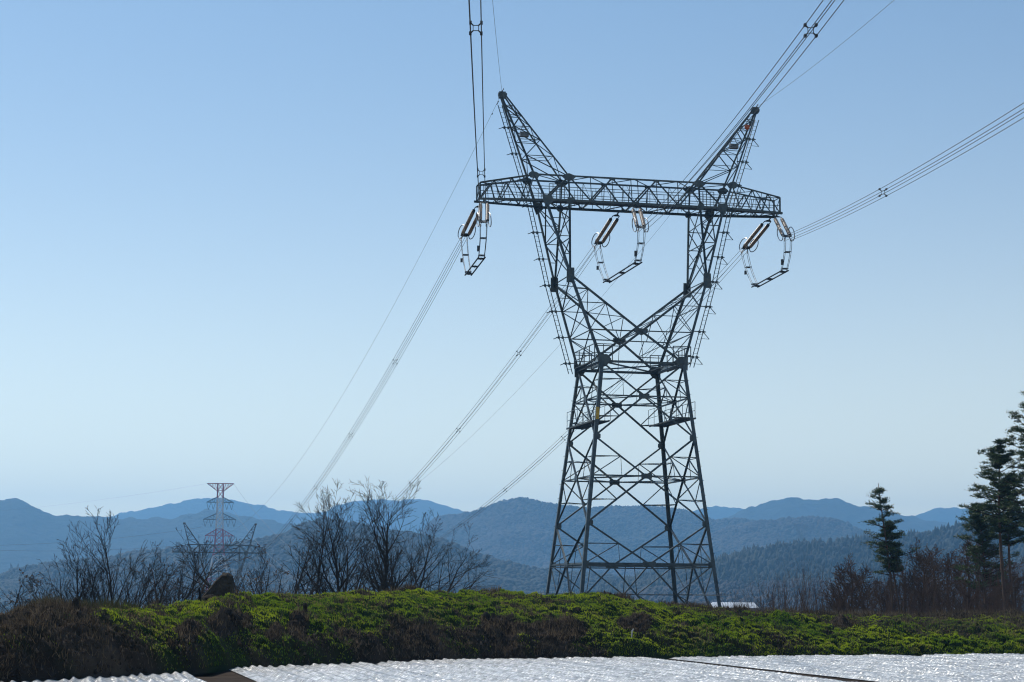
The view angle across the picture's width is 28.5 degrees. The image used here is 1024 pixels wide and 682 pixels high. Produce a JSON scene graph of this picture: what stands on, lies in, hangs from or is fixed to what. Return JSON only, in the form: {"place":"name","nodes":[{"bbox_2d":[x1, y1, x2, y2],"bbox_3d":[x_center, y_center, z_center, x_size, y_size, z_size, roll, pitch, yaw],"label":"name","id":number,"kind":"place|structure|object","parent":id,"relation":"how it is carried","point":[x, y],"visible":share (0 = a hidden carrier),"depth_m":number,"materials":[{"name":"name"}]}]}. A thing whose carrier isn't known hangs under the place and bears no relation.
{"place":"outdoors","nodes":[
{"label":"outdoors","id":0,"kind":"place"},
{"bbox_2d":[0,498,294,573],"bbox_3d":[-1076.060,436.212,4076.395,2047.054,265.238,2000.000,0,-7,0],"label":"mountains","id":1,"kind":"structure","parent":0,"point":[32,528],"depth_m":3943.52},
{"bbox_2d":[0,580,1023,681],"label":"bank","id":2,"kind":"structure","parent":0,"point":[226,664],"depth_m":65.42,"materials":[{"name":"green plant"}]},
{"bbox_2d":[70,598,80,609],"bbox_3d":[-11.250,6.890,52.187,0.427,0.468,0.523,-1,-7,12],"label":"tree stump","id":3,"kind":"object","parent":2,"relation":"on","point":[75,602],"visible":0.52,"depth_m":52.17,"materials":[{"name":"brown wood"}]},
{"bbox_2d":[26,592,161,609],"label":"tall dry grass","id":4,"kind":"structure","parent":2,"relation":"on","point":[130,605],"depth_m":55.57,"materials":[{"name":"brown plant"}]},
{"bbox_2d":[198,588,201,600],"bbox_3d":[-9.339,7.643,60.258,0.112,0.509,0.095,0,-7,0],"label":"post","id":5,"kind":"object","parent":2,"relation":"on","point":[200,594],"visible":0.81,"depth_m":60.23,"materials":[{"name":"brown wood"}]},
{"bbox_2d":[201,594,217,600],"bbox_3d":[-9.105,7.805,60.780,0.598,0.317,0.402,3,-8,-22],"label":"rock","id":6,"kind":"object","parent":2,"relation":"on","point":[205,598],"visible":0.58,"depth_m":60.66,"materials":[{"name":"stone"}]},
{"bbox_2d":[203,572,233,596],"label":"rock slab","id":7,"kind":"object","parent":2,"relation":"on","point":[222,584],"visible":0.66,"depth_m":73.64,"materials":[{"name":"grey stone"}]},
{"bbox_2d":[224,608,242,619],"bbox_3d":[-8.297,7.944,58.638,0.944,0.355,0.552,2,-7,-9],"label":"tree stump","id":8,"kind":"object","parent":2,"relation":"on","point":[235,615],"visible":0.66,"depth_m":58.56,"materials":[{"name":"brown wood"}]},
{"bbox_2d":[301,603,307,612],"bbox_3d":[-6.484,8.306,62.296,0.334,0.425,0.357,-6,-10,43],"label":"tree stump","id":9,"kind":"object","parent":2,"relation":"on","point":[305,605],"visible":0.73,"depth_m":62.26,"materials":[{"name":"brown wood"}]},
{"bbox_2d":[482,612,496,623],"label":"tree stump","id":10,"kind":"object","parent":2,"relation":"on","point":[487,616],"visible":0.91,"depth_m":68.18,"materials":[{"name":"brown wood"}]},
{"bbox_2d":[490,613,498,622],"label":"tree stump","id":11,"kind":"object","parent":2,"relation":"on","point":[493,617],"visible":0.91,"depth_m":68.45,"materials":[{"name":"brown wood"}]},
{"bbox_2d":[0,586,1023,680],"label":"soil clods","id":12,"kind":"object","parent":2,"relation":"on","point":[66,662],"visible":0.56,"depth_m":61.64,"materials":[{"name":"brown soil"}]},
{"bbox_2d":[959,437,1023,610],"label":"pine tree","id":13,"kind":"object","parent":2,"relation":"on","point":[994,453],"visible":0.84,"depth_m":99.63,"materials":[{"name":"green plant"}]},
{"bbox_2d":[979,471,1023,607],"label":"pine tree","id":14,"kind":"object","parent":2,"relation":"on","point":[1006,538],"visible":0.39,"depth_m":100.49,"materials":[{"name":"green plant"}]},
{"bbox_2d":[980,390,1023,527],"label":"pine tree","id":15,"kind":"object","parent":2,"relation":"on","point":[1017,416],"visible":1,"depth_m":97.17,"materials":[{"name":"green plant"}]},
{"bbox_2d":[0,0,1023,516],"label":"sky","id":16,"kind":"structure","parent":0,"point":[213,213],"materials":[{"name":"blue"}]},
{"bbox_2d":[111,498,991,532],"bbox_3d":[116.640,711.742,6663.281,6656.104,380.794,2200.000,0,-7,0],"label":"mountains","id":17,"kind":"structure","parent":0,"point":[238,508],"depth_m":6587.51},
{"bbox_2d":[193,659,1018,681],"bbox_3d":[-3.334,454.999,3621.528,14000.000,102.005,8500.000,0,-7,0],"label":"ground","id":18,"kind":"structure","parent":0,"point":[228,676],"depth_m":54.13,"materials":[{"name":"soil"}]},
{"bbox_2d":[0,572,52,611],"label":"bare tree","id":19,"kind":"object","parent":18,"relation":"on","point":[17,599],"visible":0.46,"depth_m":74.69,"materials":[{"name":"brown plant"}]},
{"bbox_2d":[1,552,93,606],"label":"bare tree","id":20,"kind":"object","parent":18,"relation":"on","point":[53,592],"visible":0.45,"depth_m":78.74,"materials":[{"name":"brown plant"}]},
{"bbox_2d":[9,534,112,606],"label":"bare tree","id":21,"kind":"object","parent":18,"relation":"on","point":[77,578],"visible":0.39,"depth_m":79.25,"materials":[{"name":"brown plant"}]},
{"bbox_2d":[0,671,205,681],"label":"plastic mulch sheet","id":22,"kind":"object","parent":18,"relation":"on","point":[183,676],"visible":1,"depth_m":48.81,"materials":[{"name":"white plastic"}]},
{"bbox_2d":[74,559,145,606],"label":"bare tree","id":23,"kind":"object","parent":18,"relation":"on","point":[110,565],"visible":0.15,"depth_m":82.63,"materials":[{"name":"brown plant"}]},
{"bbox_2d":[58,506,179,606],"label":"bare tree","id":24,"kind":"object","parent":18,"relation":"on","point":[107,569],"visible":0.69,"depth_m":79.46,"materials":[{"name":"brown plant"}]},
{"bbox_2d":[22,546,297,604],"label":"brushwood","id":25,"kind":"object","parent":18,"relation":"on","point":[175,580],"visible":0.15,"depth_m":89.20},
{"bbox_2d":[155,558,212,605],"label":"bare tree","id":26,"kind":"object","parent":18,"relation":"on","point":[179,583],"visible":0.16,"depth_m":87.27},
{"bbox_2d":[128,534,246,606],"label":"bare tree","id":27,"kind":"object","parent":18,"relation":"on","point":[167,590],"visible":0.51,"depth_m":81.66,"materials":[{"name":"brown plant"}]},
{"bbox_2d":[124,544,255,603],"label":"bare tree","id":28,"kind":"object","parent":18,"relation":"on","point":[204,585],"visible":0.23,"depth_m":83.01,"materials":[{"name":"brown plant"}]},
{"bbox_2d":[169,527,262,600],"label":"bare tree","id":29,"kind":"object","parent":18,"relation":"on","point":[198,573],"visible":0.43,"depth_m":86.20,"materials":[{"name":"brown plant"}]},
{"bbox_2d":[172,522,265,591],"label":"transmission pylon","id":30,"kind":"object","parent":18,"relation":"on","point":[239,553],"visible":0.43,"depth_m":437.29,"materials":[{"name":"grey metal"}]},
{"bbox_2d":[203,483,235,589],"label":"red white pylon","id":31,"kind":"object","parent":18,"relation":"on","point":[217,502],"visible":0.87,"depth_m":1224.87,"materials":[{"name":"paint"}]},
{"bbox_2d":[5,543,202,550],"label":"distant wire","id":32,"kind":"object","parent":31,"relation":"attached to","point":[94,550],"visible":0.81,"depth_m":1177.59,"materials":[{"name":"grey"}]},
{"bbox_2d":[19,527,199,544],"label":"distant wire","id":33,"kind":"object","parent":31,"relation":"attached to","point":[102,539],"visible":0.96,"depth_m":1171.90,"materials":[{"name":"grey"}]},
{"bbox_2d":[219,544,288,594],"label":"bare tree","id":34,"kind":"object","parent":18,"relation":"on","point":[258,591],"visible":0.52,"depth_m":82.40,"materials":[{"name":"brown plant"}]},
{"bbox_2d":[234,554,301,592],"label":"bare tree","id":35,"kind":"object","parent":18,"relation":"on","point":[275,577],"visible":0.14,"depth_m":85.54,"materials":[{"name":"brown plant"}]},
{"bbox_2d":[234,517,348,594],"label":"bare tree","id":36,"kind":"object","parent":18,"relation":"on","point":[262,577],"visible":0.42,"depth_m":88.16,"materials":[{"name":"brown plant"}]},
{"bbox_2d":[278,496,368,594],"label":"bare tree","id":37,"kind":"object","parent":18,"relation":"on","point":[323,559],"visible":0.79,"depth_m":87.08,"materials":[{"name":"brown plant"}]},
{"bbox_2d":[275,518,382,595],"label":"bare tree","id":38,"kind":"object","parent":18,"relation":"on","point":[358,560],"visible":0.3,"depth_m":90.69,"materials":[{"name":"brown plant"}]},
{"bbox_2d":[280,478,385,593],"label":"bare tree","id":39,"kind":"object","parent":18,"relation":"on","point":[337,572],"visible":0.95,"depth_m":86.09,"materials":[{"name":"brown plant"}]},
{"bbox_2d":[229,662,458,681],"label":"plastic mulch sheet","id":40,"kind":"object","parent":18,"relation":"on","point":[351,672],"visible":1,"depth_m":52.56,"materials":[{"name":"white plastic"}]},
{"bbox_2d":[346,475,427,591],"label":"bare tree","id":41,"kind":"object","parent":18,"relation":"on","point":[384,573],"visible":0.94,"depth_m":87.34,"materials":[{"name":"brown plant"}]},
{"bbox_2d":[327,510,469,590],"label":"bare tree","id":42,"kind":"object","parent":18,"relation":"on","point":[367,581],"visible":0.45,"depth_m":89.86,"materials":[{"name":"brown plant"}]},
{"bbox_2d":[365,512,461,592],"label":"bare tree","id":43,"kind":"object","parent":18,"relation":"on","point":[422,580],"visible":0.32,"depth_m":92.79,"materials":[{"name":"brown plant"}]},
{"bbox_2d":[358,522,499,591],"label":"bare tree","id":44,"kind":"object","parent":18,"relation":"on","point":[455,576],"visible":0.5,"depth_m":90.29,"materials":[{"name":"brown plant"}]},
{"bbox_2d":[404,553,491,592],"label":"bare tree","id":45,"kind":"object","parent":18,"relation":"on","point":[453,574],"visible":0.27,"depth_m":90.10,"materials":[{"name":"brown plant"}]},
{"bbox_2d":[378,656,845,681],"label":"plastic mulch sheet","id":46,"kind":"object","parent":18,"relation":"on","point":[605,669],"visible":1,"depth_m":55.59,"materials":[{"name":"white plastic"}]},
{"bbox_2d":[474,91,782,607],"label":"transmission pylon","id":47,"kind":"object","parent":18,"relation":"on","point":[602,358],"visible":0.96,"depth_m":129.22,"materials":[{"name":"metal"}]},
{"bbox_2d":[205,101,498,536],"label":"earth wire","id":48,"kind":"object","parent":47,"relation":"attached to","point":[393,305],"visible":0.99,"depth_m":165.74,"materials":[{"name":"grey"}]},
{"bbox_2d":[458,206,482,240],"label":"tension insulator string","id":49,"kind":"object","parent":47,"relation":"attached to","point":[465,227],"visible":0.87,"depth_m":131.73,"materials":[{"name":"metal"}]},
{"bbox_2d":[174,237,464,583],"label":"conductor bundle","id":50,"kind":"object","parent":49,"relation":"hanging from","point":[367,403],"visible":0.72,"depth_m":167.54,"materials":[{"name":"grey"}]},
{"bbox_2d":[460,223,486,275],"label":"jumper loop","id":51,"kind":"object","parent":49,"relation":"hanging from","point":[468,272],"visible":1,"depth_m":126.31,"materials":[{"name":"metal"}]},
{"bbox_2d":[476,200,491,226],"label":"tension insulator string","id":52,"kind":"object","parent":47,"relation":"attached to","point":[486,220],"visible":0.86,"depth_m":123.61,"materials":[{"name":"metal"}]},
{"bbox_2d":[468,0,485,222],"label":"conductor bundle","id":53,"kind":"object","parent":52,"relation":"attached to","point":[481,34],"visible":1,"depth_m":68.08,"materials":[{"name":"grey"}]},
{"bbox_2d":[492,0,503,91],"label":"earth wire","id":54,"kind":"object","parent":47,"relation":"attached to","point":[497,49],"visible":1,"depth_m":105.08,"materials":[{"name":"grey"}]},
{"bbox_2d":[276,116,749,534],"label":"earth wire","id":55,"kind":"object","parent":47,"relation":"attached to","point":[545,360],"visible":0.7,"depth_m":186.97,"materials":[{"name":"grey"}]},
{"bbox_2d":[591,211,619,248],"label":"tension insulator string","id":56,"kind":"object","parent":47,"relation":"attached to","point":[607,234],"visible":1,"depth_m":133.97,"materials":[{"name":"metal"}]},
{"bbox_2d":[218,245,597,583],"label":"conductor bundle","id":57,"kind":"object","parent":56,"relation":"attached to","point":[473,407],"visible":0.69,"depth_m":170.32,"materials":[{"name":"grey"}]},
{"bbox_2d":[594,229,645,282],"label":"jumper loop","id":58,"kind":"object","parent":56,"relation":"hanging from","point":[633,263],"visible":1,"depth_m":127.96,"materials":[{"name":"metal"}]},
{"bbox_2d":[631,205,648,232],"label":"tension insulator string","id":59,"kind":"object","parent":47,"relation":"hanging from","point":[642,218],"visible":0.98,"depth_m":125.11,"materials":[{"name":"metal"}]},
{"bbox_2d":[639,0,843,231],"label":"conductor bundle","id":60,"kind":"object","parent":59,"relation":"attached to","point":[815,24],"visible":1,"depth_m":68.08,"materials":[{"name":"grey"}]},
{"bbox_2d":[739,217,771,253],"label":"tension insulator string","id":61,"kind":"object","parent":47,"relation":"attached to","point":[752,236],"visible":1,"depth_m":135.49,"materials":[{"name":"metal"}]},
{"bbox_2d":[268,252,745,583],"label":"conductor bundle","id":62,"kind":"object","parent":61,"relation":"hanging from","point":[572,429],"visible":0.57,"depth_m":186.77,"materials":[{"name":"grey"}]},
{"bbox_2d":[740,237,791,287],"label":"jumper loop","id":63,"kind":"object","parent":61,"relation":"hanging from","point":[781,271],"visible":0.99,"depth_m":130.54,"materials":[{"name":"metal"}]},
{"bbox_2d":[774,214,794,241],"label":"tension insulator string","id":64,"kind":"object","parent":47,"relation":"attached to","point":[785,226],"visible":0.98,"depth_m":127.89,"materials":[{"name":"metal"}]},
{"bbox_2d":[785,103,1023,240],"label":"conductor bundle","id":65,"kind":"object","parent":64,"relation":"hanging from","point":[916,172],"visible":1,"depth_m":87.47,"materials":[{"name":"grey"}]},
{"bbox_2d":[755,0,893,108],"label":"earth wire","id":66,"kind":"object","parent":47,"relation":"attached to","point":[828,54],"visible":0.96,"depth_m":103.50,"materials":[{"name":"grey"}]},
{"bbox_2d":[711,602,767,610],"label":"farm shed","id":67,"kind":"structure","parent":18,"relation":"on","point":[731,603],"depth_m":296.40,"materials":[{"name":"grey"}]},
{"bbox_2d":[826,569,859,613],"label":"leafless tree","id":68,"kind":"object","parent":18,"relation":"on","point":[848,582],"visible":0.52,"depth_m":101.78,"materials":[{"name":"brown plant"}]},
{"bbox_2d":[669,654,1023,681],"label":"plastic mulch sheet","id":69,"kind":"object","parent":18,"relation":"on","point":[888,668],"visible":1,"depth_m":60.57,"materials":[{"name":"white plastic"}]},
{"bbox_2d":[818,552,878,612],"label":"leafless tree","id":70,"kind":"object","parent":18,"relation":"on","point":[852,574],"visible":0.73,"depth_m":101.85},
{"bbox_2d":[850,561,883,611],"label":"leafless tree","id":71,"kind":"object","parent":18,"relation":"on","point":[863,584],"visible":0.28,"depth_m":107.89,"materials":[{"name":"brown plant"}]},
{"bbox_2d":[717,545,1023,614],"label":"brushwood","id":72,"kind":"object","parent":18,"relation":"on","point":[997,605],"visible":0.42,"depth_m":97.68,"materials":[{"name":"brown plant"}]},
{"bbox_2d":[859,573,915,614],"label":"leafless tree","id":73,"kind":"object","parent":18,"relation":"on","point":[882,596],"visible":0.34,"depth_m":105.08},
{"bbox_2d":[858,483,920,612],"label":"pine tree","id":74,"kind":"object","parent":18,"relation":"on","point":[879,506],"visible":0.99,"depth_m":103.51,"materials":[{"name":"green plant"}]},
{"bbox_2d":[872,519,907,612],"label":"pine tree","id":75,"kind":"object","parent":18,"relation":"on","point":[894,554],"visible":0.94,"depth_m":103.79,"materials":[{"name":"green plant"}]},
{"bbox_2d":[877,564,926,612],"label":"leafless tree","id":76,"kind":"object","parent":18,"relation":"on","point":[902,576],"visible":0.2,"depth_m":107.30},
{"bbox_2d":[893,539,957,613],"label":"leafless tree","id":77,"kind":"object","parent":18,"relation":"on","point":[919,559],"visible":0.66,"depth_m":102.56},
{"bbox_2d":[892,543,982,610],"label":"leafless tree","id":78,"kind":"object","parent":18,"relation":"on","point":[938,551],"visible":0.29,"depth_m":110.49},
{"bbox_2d":[911,549,982,612],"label":"leafless tree","id":79,"kind":"object","parent":18,"relation":"on","point":[946,570],"visible":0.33,"depth_m":107.14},
{"bbox_2d":[913,534,1013,611],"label":"leafless tree","id":80,"kind":"object","parent":18,"relation":"on","point":[968,541],"visible":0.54,"depth_m":103.93,"materials":[{"name":"brown plant"}]},
{"bbox_2d":[922,653,1023,663],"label":"plastic mulch sheet","id":81,"kind":"object","parent":18,"relation":"on","point":[1011,658],"visible":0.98,"depth_m":71.13,"materials":[{"name":"white plastic"}]},
{"bbox_2d":[943,543,1010,610],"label":"leafless tree","id":82,"kind":"object","parent":18,"relation":"on","point":[974,570],"visible":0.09,"depth_m":111.74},
{"bbox_2d":[950,501,1019,611],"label":"pine tree","id":83,"kind":"object","parent":18,"relation":"on","point":[978,525],"visible":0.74,"depth_m":102.34,"materials":[{"name":"green plant"}]},
{"bbox_2d":[973,557,1023,610],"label":"leafless tree","id":84,"kind":"object","parent":18,"relation":"on","point":[1007,580],"visible":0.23,"depth_m":108.31,"materials":[{"name":"brown plant"}]},
{"bbox_2d":[987,562,1023,610],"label":"leafless tree","id":85,"kind":"object","parent":18,"relation":"on","point":[1017,583],"visible":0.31,"depth_m":107.56,"materials":[{"name":"brown plant"}]},
{"bbox_2d":[721,497,951,533],"bbox_3d":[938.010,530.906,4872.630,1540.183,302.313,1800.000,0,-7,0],"label":"mountains","id":86,"kind":"structure","parent":0,"point":[834,508],"depth_m":4806.59,"materials":[{"name":"blue"}]},
{"bbox_2d":[725,529,1017,595],"bbox_3d":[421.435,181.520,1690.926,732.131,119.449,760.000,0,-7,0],"label":"wood slope","id":87,"kind":"structure","parent":0,"point":[805,572],"depth_m":1650.58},
{"bbox_2d":[595,513,1023,598],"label":"mixed forest","id":88,"kind":"object","parent":87,"relation":"on","point":[802,548],"visible":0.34,"depth_m":1625.56,"materials":[{"name":"green plant"}]},
{"bbox_2d":[612,564,1023,612],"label":"larch forest","id":89,"kind":"object","parent":87,"relation":"on","point":[727,586],"visible":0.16,"depth_m":1486.06,"materials":[{"name":"brown plant"}]},
{"bbox_3d":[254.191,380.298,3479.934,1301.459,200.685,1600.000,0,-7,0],"label":"wooded hill","id":90,"kind":"structure","parent":0,"visible":0},
{"bbox_2d":[421,497,756,576],"bbox_3d":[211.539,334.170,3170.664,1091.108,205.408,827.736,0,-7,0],"label":"forest","id":91,"kind":"object","parent":90,"relation":"on","point":[502,529],"visible":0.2,"depth_m":3351.06,"materials":[{"name":"blue plant"}]},
{"bbox_3d":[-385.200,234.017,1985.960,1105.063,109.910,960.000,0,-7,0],"label":"low wooded hill","id":92,"kind":"structure","parent":0,"visible":0},
{"bbox_2d":[0,517,628,612],"bbox_3d":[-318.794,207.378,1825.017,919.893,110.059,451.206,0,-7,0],"label":"forest","id":93,"kind":"object","parent":92,"relation":"on","point":[515,576],"visible":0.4,"depth_m":1891.97,"materials":[{"name":"blue plant"}]},
{"bbox_3d":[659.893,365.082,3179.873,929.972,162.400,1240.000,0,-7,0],"label":"spur hill","id":94,"kind":"structure","parent":0,"visible":0},
{"bbox_2d":[664,515,875,562],"bbox_3d":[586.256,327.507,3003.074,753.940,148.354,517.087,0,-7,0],"label":"forest","id":95,"kind":"object","parent":94,"relation":"on","point":[740,536],"visible":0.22,"depth_m":3113.76,"materials":[{"name":"blue plant"}]}
]}

